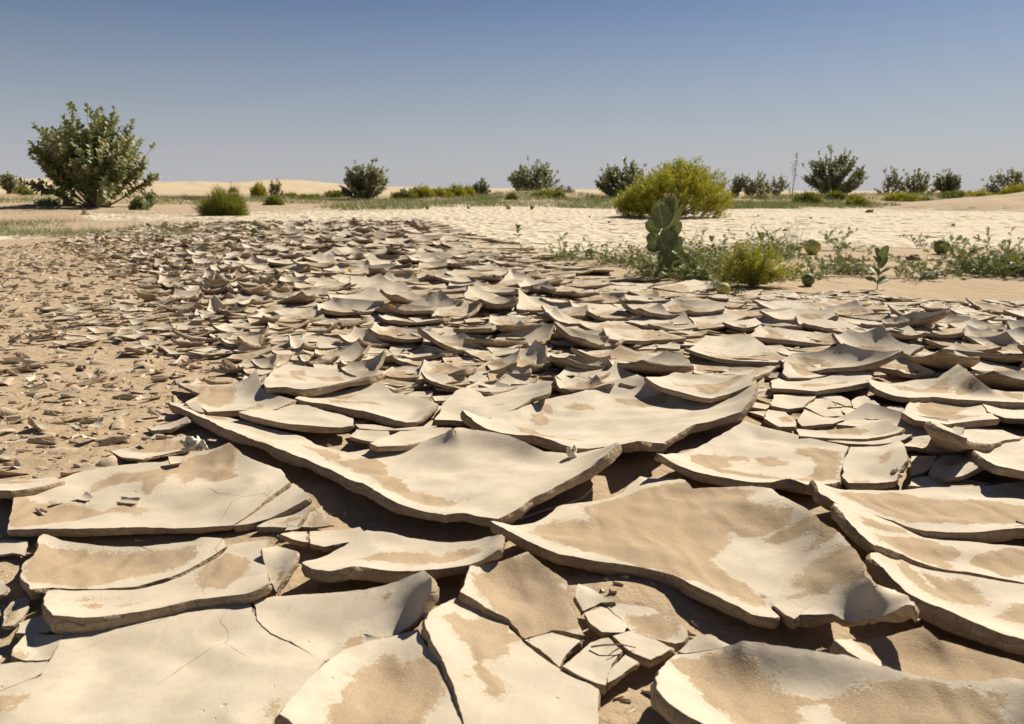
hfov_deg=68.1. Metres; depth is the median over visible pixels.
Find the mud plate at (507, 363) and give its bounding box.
[477,348,521,374]
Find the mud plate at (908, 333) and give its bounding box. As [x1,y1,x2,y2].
[865,325,925,340]
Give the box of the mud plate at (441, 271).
[415,268,448,276]
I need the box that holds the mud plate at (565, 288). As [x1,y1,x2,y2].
[557,285,593,291]
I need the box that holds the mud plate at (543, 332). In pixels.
[497,322,553,344]
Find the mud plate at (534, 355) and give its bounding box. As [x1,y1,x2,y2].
[516,339,552,373]
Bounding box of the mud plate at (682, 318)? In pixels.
[625,311,697,330]
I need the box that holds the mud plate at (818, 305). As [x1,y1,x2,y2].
[807,301,836,308]
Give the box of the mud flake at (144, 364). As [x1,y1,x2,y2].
[133,361,155,367]
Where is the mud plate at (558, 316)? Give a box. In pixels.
[548,307,598,326]
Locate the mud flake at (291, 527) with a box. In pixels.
[285,524,298,529]
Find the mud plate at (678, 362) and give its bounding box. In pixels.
[607,350,693,375]
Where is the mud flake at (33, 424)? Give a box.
[28,417,47,433]
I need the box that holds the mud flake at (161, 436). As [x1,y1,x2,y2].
[155,434,173,438]
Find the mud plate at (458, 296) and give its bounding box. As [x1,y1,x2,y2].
[446,294,464,298]
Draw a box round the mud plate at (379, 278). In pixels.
[349,273,394,288]
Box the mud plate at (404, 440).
[369,427,451,451]
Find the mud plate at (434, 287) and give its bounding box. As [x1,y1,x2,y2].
[408,283,446,289]
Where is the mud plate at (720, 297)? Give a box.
[688,293,728,300]
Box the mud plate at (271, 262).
[266,257,294,266]
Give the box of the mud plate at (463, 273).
[445,269,492,276]
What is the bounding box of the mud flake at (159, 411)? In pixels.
[155,409,166,413]
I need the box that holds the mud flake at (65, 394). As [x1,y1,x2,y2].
[59,390,76,397]
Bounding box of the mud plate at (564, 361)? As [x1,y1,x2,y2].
[547,353,611,369]
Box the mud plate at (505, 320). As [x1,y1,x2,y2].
[488,315,528,324]
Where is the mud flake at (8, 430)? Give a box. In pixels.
[0,428,17,431]
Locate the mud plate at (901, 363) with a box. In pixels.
[869,356,935,378]
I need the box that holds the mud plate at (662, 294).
[628,289,690,297]
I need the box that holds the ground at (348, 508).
[0,178,1023,723]
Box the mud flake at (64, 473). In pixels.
[58,471,79,476]
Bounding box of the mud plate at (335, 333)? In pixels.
[322,329,349,338]
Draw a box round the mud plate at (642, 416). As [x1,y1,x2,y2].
[460,374,757,452]
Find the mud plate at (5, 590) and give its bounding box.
[0,580,10,597]
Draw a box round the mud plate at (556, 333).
[553,326,608,340]
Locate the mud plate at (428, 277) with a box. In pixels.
[417,273,454,281]
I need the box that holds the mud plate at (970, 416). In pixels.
[901,401,999,427]
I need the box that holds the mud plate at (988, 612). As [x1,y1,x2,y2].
[865,551,1023,655]
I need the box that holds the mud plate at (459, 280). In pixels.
[433,275,484,283]
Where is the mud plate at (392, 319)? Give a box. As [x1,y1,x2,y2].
[378,314,450,325]
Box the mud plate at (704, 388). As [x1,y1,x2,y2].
[644,372,754,402]
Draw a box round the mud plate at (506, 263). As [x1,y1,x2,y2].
[491,260,530,266]
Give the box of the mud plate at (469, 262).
[447,259,480,263]
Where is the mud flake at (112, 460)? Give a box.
[95,455,126,466]
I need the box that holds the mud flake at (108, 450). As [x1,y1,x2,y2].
[104,446,128,451]
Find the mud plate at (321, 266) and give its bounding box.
[291,259,335,269]
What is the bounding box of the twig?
[591,644,635,647]
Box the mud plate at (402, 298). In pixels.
[380,289,422,303]
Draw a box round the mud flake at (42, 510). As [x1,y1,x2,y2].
[35,507,48,513]
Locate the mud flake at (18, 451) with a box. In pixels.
[16,449,33,452]
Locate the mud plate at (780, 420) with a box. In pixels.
[763,410,796,430]
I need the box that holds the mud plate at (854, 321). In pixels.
[838,317,896,327]
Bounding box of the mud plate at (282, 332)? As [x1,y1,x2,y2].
[257,328,292,336]
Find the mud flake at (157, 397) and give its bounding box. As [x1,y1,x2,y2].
[142,395,162,399]
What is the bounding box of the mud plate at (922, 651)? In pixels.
[829,626,1023,681]
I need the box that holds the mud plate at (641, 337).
[602,327,685,344]
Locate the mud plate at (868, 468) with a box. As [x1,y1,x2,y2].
[841,440,908,489]
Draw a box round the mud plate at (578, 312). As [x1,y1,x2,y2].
[541,305,588,318]
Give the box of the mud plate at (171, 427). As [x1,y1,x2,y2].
[147,416,190,434]
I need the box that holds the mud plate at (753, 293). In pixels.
[738,289,762,297]
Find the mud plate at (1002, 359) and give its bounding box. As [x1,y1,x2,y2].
[942,342,1023,364]
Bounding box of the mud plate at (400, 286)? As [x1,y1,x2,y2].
[358,281,412,290]
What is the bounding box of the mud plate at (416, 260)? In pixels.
[407,256,439,263]
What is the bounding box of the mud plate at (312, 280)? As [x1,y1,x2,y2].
[303,277,337,284]
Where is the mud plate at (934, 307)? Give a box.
[921,302,949,310]
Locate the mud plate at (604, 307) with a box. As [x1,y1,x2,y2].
[569,300,629,312]
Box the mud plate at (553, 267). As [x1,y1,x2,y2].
[542,265,574,268]
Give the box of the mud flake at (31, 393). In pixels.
[25,390,44,396]
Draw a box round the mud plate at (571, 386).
[553,375,614,394]
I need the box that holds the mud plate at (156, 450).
[110,436,187,461]
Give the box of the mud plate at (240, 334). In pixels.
[216,330,250,338]
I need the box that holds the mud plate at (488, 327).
[453,322,498,334]
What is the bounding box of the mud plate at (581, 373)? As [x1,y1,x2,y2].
[556,365,610,380]
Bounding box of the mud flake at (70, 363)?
[64,361,79,366]
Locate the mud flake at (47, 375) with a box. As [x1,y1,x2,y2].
[43,372,60,376]
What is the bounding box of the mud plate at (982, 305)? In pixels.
[965,297,1022,314]
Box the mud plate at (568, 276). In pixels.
[549,273,575,278]
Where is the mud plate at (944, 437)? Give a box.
[924,421,1021,452]
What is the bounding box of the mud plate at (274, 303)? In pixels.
[253,301,292,308]
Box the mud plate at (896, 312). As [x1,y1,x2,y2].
[887,304,904,315]
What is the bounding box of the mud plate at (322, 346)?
[316,341,345,350]
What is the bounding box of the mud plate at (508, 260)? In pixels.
[485,257,515,261]
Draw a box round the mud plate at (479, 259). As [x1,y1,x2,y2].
[458,255,488,261]
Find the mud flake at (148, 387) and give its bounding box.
[144,382,157,389]
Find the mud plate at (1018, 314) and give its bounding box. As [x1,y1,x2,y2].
[1003,310,1023,318]
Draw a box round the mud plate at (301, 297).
[273,291,316,303]
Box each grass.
[0,187,1000,210]
[0,206,268,236]
[781,218,814,250]
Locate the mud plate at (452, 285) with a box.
[447,280,487,287]
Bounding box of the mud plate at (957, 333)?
[912,327,964,339]
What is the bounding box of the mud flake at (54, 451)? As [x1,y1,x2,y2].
[47,447,79,454]
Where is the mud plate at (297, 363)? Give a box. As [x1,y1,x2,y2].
[273,361,309,370]
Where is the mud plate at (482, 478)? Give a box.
[168,402,621,526]
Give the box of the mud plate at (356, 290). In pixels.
[328,288,379,294]
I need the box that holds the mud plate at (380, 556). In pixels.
[301,530,505,583]
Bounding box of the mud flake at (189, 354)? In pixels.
[186,351,213,358]
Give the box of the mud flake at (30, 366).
[22,364,47,368]
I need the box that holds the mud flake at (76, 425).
[70,422,82,427]
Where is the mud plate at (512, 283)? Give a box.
[488,280,520,287]
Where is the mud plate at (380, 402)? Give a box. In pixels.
[295,382,437,427]
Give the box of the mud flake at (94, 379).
[77,376,100,385]
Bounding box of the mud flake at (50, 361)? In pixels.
[45,358,65,363]
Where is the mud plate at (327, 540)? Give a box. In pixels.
[308,527,363,551]
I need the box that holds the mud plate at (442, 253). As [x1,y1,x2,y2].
[438,251,457,258]
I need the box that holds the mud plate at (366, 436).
[350,429,389,443]
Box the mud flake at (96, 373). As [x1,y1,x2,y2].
[85,368,99,377]
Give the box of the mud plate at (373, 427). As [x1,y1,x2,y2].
[355,424,436,432]
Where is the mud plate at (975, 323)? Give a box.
[948,318,1007,332]
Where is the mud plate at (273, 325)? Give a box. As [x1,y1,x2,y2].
[267,319,310,331]
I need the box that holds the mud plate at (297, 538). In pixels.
[280,531,307,548]
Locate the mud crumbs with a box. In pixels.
[0,374,1023,723]
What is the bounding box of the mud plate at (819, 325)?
[795,316,869,333]
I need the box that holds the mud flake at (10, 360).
[1,356,22,363]
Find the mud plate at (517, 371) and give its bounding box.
[496,366,531,376]
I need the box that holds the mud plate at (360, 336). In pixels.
[337,326,389,348]
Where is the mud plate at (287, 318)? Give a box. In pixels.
[279,314,323,322]
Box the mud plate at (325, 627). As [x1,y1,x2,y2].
[251,570,439,662]
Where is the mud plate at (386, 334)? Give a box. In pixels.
[368,321,431,343]
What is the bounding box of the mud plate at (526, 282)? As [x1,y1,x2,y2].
[517,277,563,287]
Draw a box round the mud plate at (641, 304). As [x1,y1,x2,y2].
[612,302,666,307]
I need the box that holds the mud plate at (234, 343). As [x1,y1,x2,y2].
[218,337,239,348]
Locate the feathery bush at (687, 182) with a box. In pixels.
[611,156,736,217]
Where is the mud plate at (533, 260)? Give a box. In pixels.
[516,258,542,263]
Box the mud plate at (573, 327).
[551,326,583,338]
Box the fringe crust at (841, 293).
[732,290,1023,315]
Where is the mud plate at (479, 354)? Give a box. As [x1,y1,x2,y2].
[463,350,506,361]
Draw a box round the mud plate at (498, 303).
[469,296,517,310]
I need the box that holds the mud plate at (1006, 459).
[967,439,1023,479]
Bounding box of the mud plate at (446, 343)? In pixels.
[417,327,485,355]
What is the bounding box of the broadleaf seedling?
[645,196,685,277]
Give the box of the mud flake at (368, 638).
[360,634,380,644]
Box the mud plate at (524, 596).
[458,552,585,648]
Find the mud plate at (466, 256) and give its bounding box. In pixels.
[453,251,486,258]
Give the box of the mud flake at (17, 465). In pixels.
[8,459,23,468]
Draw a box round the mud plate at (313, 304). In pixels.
[299,302,318,308]
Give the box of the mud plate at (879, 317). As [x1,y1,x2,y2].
[835,314,892,321]
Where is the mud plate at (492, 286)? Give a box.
[483,285,521,288]
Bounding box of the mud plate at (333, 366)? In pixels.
[312,364,341,370]
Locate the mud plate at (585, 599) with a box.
[573,584,615,615]
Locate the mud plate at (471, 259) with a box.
[447,257,476,261]
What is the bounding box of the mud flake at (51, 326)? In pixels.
[45,322,61,329]
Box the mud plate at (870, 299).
[837,296,881,300]
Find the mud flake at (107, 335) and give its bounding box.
[99,333,112,340]
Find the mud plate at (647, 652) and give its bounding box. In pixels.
[612,631,674,667]
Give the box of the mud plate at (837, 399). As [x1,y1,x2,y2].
[817,393,851,407]
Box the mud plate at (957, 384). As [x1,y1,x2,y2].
[866,364,1023,407]
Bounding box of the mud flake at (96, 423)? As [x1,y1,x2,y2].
[87,420,103,426]
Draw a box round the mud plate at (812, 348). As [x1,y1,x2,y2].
[773,346,833,356]
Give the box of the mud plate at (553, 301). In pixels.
[540,297,604,304]
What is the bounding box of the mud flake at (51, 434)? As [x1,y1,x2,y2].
[41,432,58,437]
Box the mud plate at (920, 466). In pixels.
[909,456,936,479]
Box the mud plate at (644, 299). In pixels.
[625,293,670,303]
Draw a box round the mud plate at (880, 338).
[831,325,922,355]
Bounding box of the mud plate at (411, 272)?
[383,268,421,275]
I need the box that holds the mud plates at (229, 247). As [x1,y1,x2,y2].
[51,217,1023,386]
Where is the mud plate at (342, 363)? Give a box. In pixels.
[339,360,387,369]
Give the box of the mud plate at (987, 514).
[809,480,1023,542]
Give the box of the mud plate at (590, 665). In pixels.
[562,638,622,694]
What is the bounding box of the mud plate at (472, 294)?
[464,286,506,300]
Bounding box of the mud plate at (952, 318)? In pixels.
[928,313,970,326]
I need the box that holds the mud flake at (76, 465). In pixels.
[73,459,89,467]
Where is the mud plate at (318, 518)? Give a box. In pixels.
[302,506,333,528]
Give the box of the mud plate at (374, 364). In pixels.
[340,349,387,376]
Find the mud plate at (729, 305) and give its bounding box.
[698,298,744,309]
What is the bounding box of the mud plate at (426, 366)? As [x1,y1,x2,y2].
[416,359,476,382]
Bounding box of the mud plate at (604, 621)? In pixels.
[584,605,627,638]
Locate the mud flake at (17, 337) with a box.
[8,332,26,341]
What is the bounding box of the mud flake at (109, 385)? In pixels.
[104,380,122,387]
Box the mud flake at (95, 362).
[89,359,113,364]
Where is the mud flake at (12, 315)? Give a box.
[7,314,23,316]
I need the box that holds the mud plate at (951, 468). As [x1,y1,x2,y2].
[928,454,984,482]
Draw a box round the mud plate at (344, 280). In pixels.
[337,276,349,282]
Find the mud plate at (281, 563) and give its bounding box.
[260,546,299,595]
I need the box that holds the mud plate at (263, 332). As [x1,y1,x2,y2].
[225,327,268,340]
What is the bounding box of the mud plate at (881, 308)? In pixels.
[865,305,906,311]
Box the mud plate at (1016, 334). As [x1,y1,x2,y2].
[1003,327,1023,340]
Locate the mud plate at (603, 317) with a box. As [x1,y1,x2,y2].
[586,308,641,321]
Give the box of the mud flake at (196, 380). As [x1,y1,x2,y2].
[190,377,200,383]
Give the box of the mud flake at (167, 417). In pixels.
[158,414,179,419]
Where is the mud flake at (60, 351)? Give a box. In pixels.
[56,348,75,353]
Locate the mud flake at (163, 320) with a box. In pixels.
[156,317,169,321]
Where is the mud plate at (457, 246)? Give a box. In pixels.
[440,242,473,247]
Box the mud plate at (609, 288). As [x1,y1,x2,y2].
[594,285,647,293]
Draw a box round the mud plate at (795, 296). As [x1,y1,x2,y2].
[785,292,801,299]
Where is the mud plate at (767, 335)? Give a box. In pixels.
[751,324,838,346]
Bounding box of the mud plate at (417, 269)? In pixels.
[400,268,425,271]
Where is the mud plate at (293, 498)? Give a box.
[234,483,311,533]
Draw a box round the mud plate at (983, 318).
[956,314,995,321]
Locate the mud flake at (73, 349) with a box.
[65,347,83,350]
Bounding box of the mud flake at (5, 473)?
[0,470,29,476]
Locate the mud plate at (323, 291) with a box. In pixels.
[293,287,327,296]
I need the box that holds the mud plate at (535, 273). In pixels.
[525,269,550,279]
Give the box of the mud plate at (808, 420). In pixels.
[797,409,845,429]
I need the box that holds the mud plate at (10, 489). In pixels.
[0,477,64,498]
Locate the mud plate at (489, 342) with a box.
[465,338,526,347]
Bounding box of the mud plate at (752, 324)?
[722,317,802,332]
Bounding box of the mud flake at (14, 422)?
[8,417,27,424]
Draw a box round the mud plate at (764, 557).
[490,476,919,629]
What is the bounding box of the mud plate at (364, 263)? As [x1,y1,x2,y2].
[336,259,370,266]
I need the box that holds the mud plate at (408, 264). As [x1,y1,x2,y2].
[390,261,418,268]
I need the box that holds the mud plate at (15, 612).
[2,597,30,629]
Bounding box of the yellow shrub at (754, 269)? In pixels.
[710,235,804,286]
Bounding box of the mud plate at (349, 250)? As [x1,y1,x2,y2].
[332,246,367,253]
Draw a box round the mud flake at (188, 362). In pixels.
[181,359,193,364]
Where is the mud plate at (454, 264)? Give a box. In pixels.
[448,259,482,269]
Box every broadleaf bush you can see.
[0,171,20,193]
[17,101,161,206]
[33,196,81,205]
[127,195,151,209]
[142,189,157,205]
[267,178,284,196]
[338,157,389,199]
[472,177,490,194]
[507,156,564,190]
[563,186,574,192]
[594,157,653,197]
[727,172,746,196]
[742,171,771,195]
[767,173,789,195]
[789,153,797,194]
[800,145,868,195]
[873,166,905,194]
[893,168,936,194]
[932,168,962,192]
[981,167,1023,194]
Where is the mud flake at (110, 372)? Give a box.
[107,368,134,373]
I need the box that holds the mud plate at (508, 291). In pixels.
[466,282,531,295]
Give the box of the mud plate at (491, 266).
[460,263,498,269]
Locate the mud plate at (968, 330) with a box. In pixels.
[961,324,1001,342]
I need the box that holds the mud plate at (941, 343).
[922,338,1001,352]
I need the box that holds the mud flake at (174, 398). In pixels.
[171,395,177,402]
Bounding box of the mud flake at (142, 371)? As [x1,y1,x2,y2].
[131,366,154,373]
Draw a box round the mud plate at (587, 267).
[551,265,594,271]
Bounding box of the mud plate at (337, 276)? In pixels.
[331,274,363,279]
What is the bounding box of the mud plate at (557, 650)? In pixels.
[523,633,582,668]
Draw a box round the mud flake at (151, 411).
[146,408,157,415]
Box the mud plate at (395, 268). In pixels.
[391,266,412,270]
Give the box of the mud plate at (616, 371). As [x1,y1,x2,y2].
[599,361,644,387]
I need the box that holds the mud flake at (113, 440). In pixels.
[94,435,130,445]
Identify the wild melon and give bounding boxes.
[251,228,258,232]
[585,248,595,258]
[683,254,692,264]
[716,283,730,294]
[801,273,816,285]
[804,238,820,253]
[933,239,950,253]
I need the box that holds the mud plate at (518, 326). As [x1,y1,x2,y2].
[496,321,543,333]
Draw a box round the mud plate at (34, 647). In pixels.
[10,634,64,662]
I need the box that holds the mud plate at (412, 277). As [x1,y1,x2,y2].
[384,271,426,281]
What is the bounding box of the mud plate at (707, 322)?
[688,312,748,330]
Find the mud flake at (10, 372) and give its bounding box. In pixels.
[6,369,22,375]
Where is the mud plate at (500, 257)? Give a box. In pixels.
[483,254,505,259]
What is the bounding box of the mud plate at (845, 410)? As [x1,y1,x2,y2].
[835,404,891,419]
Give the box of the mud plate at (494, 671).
[421,597,600,723]
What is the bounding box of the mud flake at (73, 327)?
[68,325,83,329]
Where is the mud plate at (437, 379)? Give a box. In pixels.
[421,371,471,389]
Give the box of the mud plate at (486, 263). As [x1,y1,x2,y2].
[478,261,506,267]
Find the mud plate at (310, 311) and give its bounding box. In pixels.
[273,306,320,315]
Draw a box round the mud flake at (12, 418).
[4,415,20,420]
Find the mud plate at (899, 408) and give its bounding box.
[883,406,903,411]
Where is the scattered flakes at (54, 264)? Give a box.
[0,240,226,479]
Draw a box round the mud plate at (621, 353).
[571,345,653,362]
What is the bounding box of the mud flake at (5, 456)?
[0,450,15,460]
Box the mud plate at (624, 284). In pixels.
[608,282,662,286]
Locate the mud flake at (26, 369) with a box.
[15,367,39,371]
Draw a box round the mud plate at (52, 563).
[19,534,226,599]
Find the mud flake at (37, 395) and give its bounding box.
[33,391,60,399]
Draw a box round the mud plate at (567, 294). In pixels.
[540,286,599,298]
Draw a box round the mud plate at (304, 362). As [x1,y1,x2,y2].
[297,355,339,366]
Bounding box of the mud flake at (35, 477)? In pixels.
[32,475,59,479]
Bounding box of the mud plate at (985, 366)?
[953,351,1023,373]
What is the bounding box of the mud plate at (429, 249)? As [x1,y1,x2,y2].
[424,246,444,252]
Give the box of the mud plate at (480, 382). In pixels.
[465,380,519,395]
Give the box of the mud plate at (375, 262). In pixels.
[369,260,402,264]
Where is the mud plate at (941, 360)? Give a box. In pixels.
[896,349,979,370]
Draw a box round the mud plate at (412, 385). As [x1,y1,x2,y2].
[379,378,423,390]
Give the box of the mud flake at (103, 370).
[94,369,109,372]
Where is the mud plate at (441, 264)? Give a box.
[418,259,450,269]
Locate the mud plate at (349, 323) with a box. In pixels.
[306,317,368,327]
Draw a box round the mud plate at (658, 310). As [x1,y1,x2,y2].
[619,297,680,318]
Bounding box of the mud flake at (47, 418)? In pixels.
[41,417,54,420]
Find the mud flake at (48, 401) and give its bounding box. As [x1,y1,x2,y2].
[44,400,61,402]
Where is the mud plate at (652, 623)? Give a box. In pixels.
[608,603,688,651]
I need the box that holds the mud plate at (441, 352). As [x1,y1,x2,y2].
[401,344,457,360]
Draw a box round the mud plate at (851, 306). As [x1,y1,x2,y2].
[820,300,878,315]
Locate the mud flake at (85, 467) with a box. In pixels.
[80,465,96,471]
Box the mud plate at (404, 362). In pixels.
[391,357,446,365]
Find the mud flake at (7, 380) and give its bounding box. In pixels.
[0,377,13,385]
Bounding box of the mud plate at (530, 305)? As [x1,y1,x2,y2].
[516,288,570,313]
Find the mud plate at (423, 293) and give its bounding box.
[377,287,432,296]
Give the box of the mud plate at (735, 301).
[728,298,751,302]
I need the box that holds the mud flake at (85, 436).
[80,434,97,439]
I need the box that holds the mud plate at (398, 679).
[274,629,462,723]
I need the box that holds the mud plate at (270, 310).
[255,305,283,313]
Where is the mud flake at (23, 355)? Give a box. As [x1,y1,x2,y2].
[16,351,30,358]
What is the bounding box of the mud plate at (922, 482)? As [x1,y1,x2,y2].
[907,476,991,488]
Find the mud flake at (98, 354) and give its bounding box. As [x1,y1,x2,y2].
[86,351,104,358]
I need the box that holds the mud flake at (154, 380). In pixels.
[151,378,168,381]
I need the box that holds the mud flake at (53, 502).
[49,501,63,504]
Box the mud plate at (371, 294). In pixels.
[327,287,393,303]
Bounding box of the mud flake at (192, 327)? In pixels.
[188,326,206,329]
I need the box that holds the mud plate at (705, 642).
[677,634,728,653]
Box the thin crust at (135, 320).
[30,293,234,355]
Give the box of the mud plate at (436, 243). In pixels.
[432,241,463,247]
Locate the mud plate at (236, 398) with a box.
[177,370,296,416]
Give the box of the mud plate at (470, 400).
[434,381,551,426]
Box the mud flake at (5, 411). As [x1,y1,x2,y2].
[0,407,22,414]
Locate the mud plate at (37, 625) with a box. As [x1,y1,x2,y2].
[15,615,52,639]
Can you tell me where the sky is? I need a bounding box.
[0,0,1023,190]
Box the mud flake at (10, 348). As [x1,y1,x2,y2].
[5,346,24,349]
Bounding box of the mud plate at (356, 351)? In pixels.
[321,341,370,363]
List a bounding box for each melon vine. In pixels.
[511,241,533,251]
[527,233,597,261]
[582,237,653,265]
[623,243,713,278]
[642,230,752,266]
[652,244,745,282]
[705,266,745,291]
[727,215,820,259]
[770,241,963,280]
[800,241,878,274]
[803,252,955,262]
[818,226,874,251]
[884,246,961,279]
[899,233,968,248]
[921,236,1023,275]
[933,226,1023,276]
[984,237,1023,260]
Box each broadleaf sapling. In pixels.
[512,224,522,236]
[565,251,577,265]
[705,235,713,246]
[864,245,889,288]
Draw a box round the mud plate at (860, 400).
[851,393,879,408]
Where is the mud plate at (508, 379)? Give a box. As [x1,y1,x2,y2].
[499,373,538,384]
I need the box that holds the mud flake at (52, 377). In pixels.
[45,374,61,380]
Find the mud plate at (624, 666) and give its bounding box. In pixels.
[607,654,639,690]
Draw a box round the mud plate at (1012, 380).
[970,370,1023,389]
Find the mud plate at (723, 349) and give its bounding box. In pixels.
[684,334,786,365]
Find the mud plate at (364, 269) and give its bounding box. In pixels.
[343,262,396,275]
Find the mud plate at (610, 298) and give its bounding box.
[574,292,627,304]
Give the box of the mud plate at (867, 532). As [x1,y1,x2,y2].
[830,503,1023,583]
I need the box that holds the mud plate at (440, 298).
[405,290,463,314]
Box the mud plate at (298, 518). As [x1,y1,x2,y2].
[256,499,315,533]
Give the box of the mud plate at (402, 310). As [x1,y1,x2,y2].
[375,303,436,316]
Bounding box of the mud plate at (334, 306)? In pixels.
[316,297,383,315]
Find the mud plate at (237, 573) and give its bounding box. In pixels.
[41,540,272,633]
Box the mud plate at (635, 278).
[598,276,646,281]
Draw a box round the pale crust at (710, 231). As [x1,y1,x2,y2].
[153,216,1023,251]
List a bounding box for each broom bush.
[13,181,27,193]
[20,188,34,194]
[188,181,250,215]
[249,182,269,196]
[262,194,284,204]
[283,192,298,196]
[293,193,322,199]
[321,190,346,196]
[389,188,419,199]
[408,183,437,197]
[429,186,456,197]
[446,180,468,196]
[463,183,476,196]
[506,192,519,199]
[531,187,554,195]
[547,188,568,198]
[751,194,768,198]
[791,189,825,204]
[824,189,846,199]
[845,191,871,206]
[879,189,919,201]
[918,196,931,200]
[940,189,969,197]
[962,188,995,197]
[994,180,1023,194]
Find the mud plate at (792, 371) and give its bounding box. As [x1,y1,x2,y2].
[782,360,841,379]
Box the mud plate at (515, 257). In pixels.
[495,256,521,258]
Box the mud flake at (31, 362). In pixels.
[17,360,42,367]
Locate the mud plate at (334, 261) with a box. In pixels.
[317,260,340,267]
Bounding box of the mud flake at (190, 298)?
[181,295,198,300]
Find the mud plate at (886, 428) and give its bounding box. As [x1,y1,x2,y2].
[796,418,904,440]
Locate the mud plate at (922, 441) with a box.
[817,402,963,455]
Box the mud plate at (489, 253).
[469,251,497,257]
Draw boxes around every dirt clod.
[79,211,89,214]
[905,254,921,259]
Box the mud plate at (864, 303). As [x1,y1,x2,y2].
[826,301,871,306]
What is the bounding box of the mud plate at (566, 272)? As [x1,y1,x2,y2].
[543,270,592,274]
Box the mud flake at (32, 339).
[23,336,40,343]
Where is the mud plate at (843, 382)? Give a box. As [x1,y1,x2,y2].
[769,371,872,394]
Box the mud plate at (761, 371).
[690,361,781,380]
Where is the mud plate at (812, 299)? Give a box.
[809,294,841,301]
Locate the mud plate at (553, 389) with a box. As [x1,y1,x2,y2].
[537,380,558,392]
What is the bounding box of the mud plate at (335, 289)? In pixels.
[328,283,356,291]
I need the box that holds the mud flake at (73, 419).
[62,415,93,422]
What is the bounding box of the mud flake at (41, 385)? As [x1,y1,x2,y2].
[25,381,46,390]
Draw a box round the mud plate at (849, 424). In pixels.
[836,419,891,428]
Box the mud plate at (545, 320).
[515,315,553,322]
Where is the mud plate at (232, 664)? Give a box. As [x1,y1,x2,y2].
[0,603,324,723]
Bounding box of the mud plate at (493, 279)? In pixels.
[467,275,502,282]
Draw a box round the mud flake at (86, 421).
[79,416,103,423]
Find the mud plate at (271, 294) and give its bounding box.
[264,289,293,298]
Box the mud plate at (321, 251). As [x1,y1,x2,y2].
[312,248,330,252]
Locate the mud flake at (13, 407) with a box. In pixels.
[0,406,18,409]
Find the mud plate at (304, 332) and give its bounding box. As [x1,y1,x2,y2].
[265,330,306,337]
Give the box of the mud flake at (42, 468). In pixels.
[34,466,48,470]
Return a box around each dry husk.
[179,436,198,451]
[196,435,208,450]
[566,444,576,456]
[891,467,902,477]
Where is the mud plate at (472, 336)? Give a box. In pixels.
[422,333,494,344]
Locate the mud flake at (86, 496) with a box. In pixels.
[73,492,92,500]
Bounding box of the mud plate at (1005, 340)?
[963,331,1019,353]
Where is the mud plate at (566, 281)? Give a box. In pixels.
[536,278,573,284]
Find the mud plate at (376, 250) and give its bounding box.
[367,248,386,251]
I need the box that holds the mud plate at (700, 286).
[653,280,725,292]
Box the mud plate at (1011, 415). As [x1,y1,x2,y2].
[982,403,1023,423]
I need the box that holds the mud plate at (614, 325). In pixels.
[579,321,653,332]
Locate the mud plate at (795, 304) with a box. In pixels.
[752,300,817,309]
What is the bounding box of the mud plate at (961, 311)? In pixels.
[948,307,1003,317]
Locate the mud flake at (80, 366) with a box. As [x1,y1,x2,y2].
[77,365,85,369]
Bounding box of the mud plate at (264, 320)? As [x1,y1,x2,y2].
[247,314,280,325]
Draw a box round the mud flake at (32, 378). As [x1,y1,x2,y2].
[25,374,42,381]
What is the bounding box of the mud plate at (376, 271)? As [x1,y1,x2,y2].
[368,268,408,274]
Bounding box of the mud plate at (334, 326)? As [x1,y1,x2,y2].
[307,322,340,334]
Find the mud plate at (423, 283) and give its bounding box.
[397,281,438,284]
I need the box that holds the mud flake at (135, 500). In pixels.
[118,496,139,503]
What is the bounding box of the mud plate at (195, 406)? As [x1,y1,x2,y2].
[187,401,203,413]
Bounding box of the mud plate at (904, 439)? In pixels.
[821,434,912,447]
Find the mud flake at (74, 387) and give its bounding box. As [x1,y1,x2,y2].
[68,385,82,390]
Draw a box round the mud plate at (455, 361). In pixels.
[442,356,485,365]
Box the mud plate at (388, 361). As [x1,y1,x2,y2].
[362,354,403,364]
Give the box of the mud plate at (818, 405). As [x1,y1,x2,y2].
[805,397,842,417]
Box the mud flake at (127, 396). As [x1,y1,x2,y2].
[112,394,136,399]
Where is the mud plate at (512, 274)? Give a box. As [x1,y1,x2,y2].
[501,267,534,281]
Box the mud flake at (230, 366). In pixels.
[220,361,236,369]
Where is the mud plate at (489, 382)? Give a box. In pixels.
[469,371,504,383]
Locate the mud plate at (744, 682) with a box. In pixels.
[650,641,1023,723]
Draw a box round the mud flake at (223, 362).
[221,358,235,365]
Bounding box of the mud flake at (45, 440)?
[26,437,56,443]
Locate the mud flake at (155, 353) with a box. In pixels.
[151,349,174,354]
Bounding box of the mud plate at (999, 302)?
[981,299,1023,307]
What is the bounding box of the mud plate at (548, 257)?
[522,255,561,258]
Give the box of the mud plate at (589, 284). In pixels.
[563,280,610,287]
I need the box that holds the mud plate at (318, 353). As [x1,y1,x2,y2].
[314,341,354,357]
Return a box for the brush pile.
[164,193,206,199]
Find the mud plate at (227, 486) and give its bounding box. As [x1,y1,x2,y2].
[7,442,290,536]
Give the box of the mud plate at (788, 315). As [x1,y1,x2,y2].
[759,309,838,321]
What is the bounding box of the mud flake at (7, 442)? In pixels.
[4,440,22,443]
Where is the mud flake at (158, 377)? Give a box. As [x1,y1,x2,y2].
[151,375,175,378]
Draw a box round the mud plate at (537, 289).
[516,281,556,294]
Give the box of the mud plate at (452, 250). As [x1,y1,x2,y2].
[445,247,466,253]
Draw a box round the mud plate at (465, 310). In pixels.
[431,303,482,321]
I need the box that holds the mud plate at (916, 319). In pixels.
[881,310,950,327]
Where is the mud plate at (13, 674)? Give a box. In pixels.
[0,661,47,690]
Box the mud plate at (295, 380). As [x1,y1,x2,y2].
[264,364,384,396]

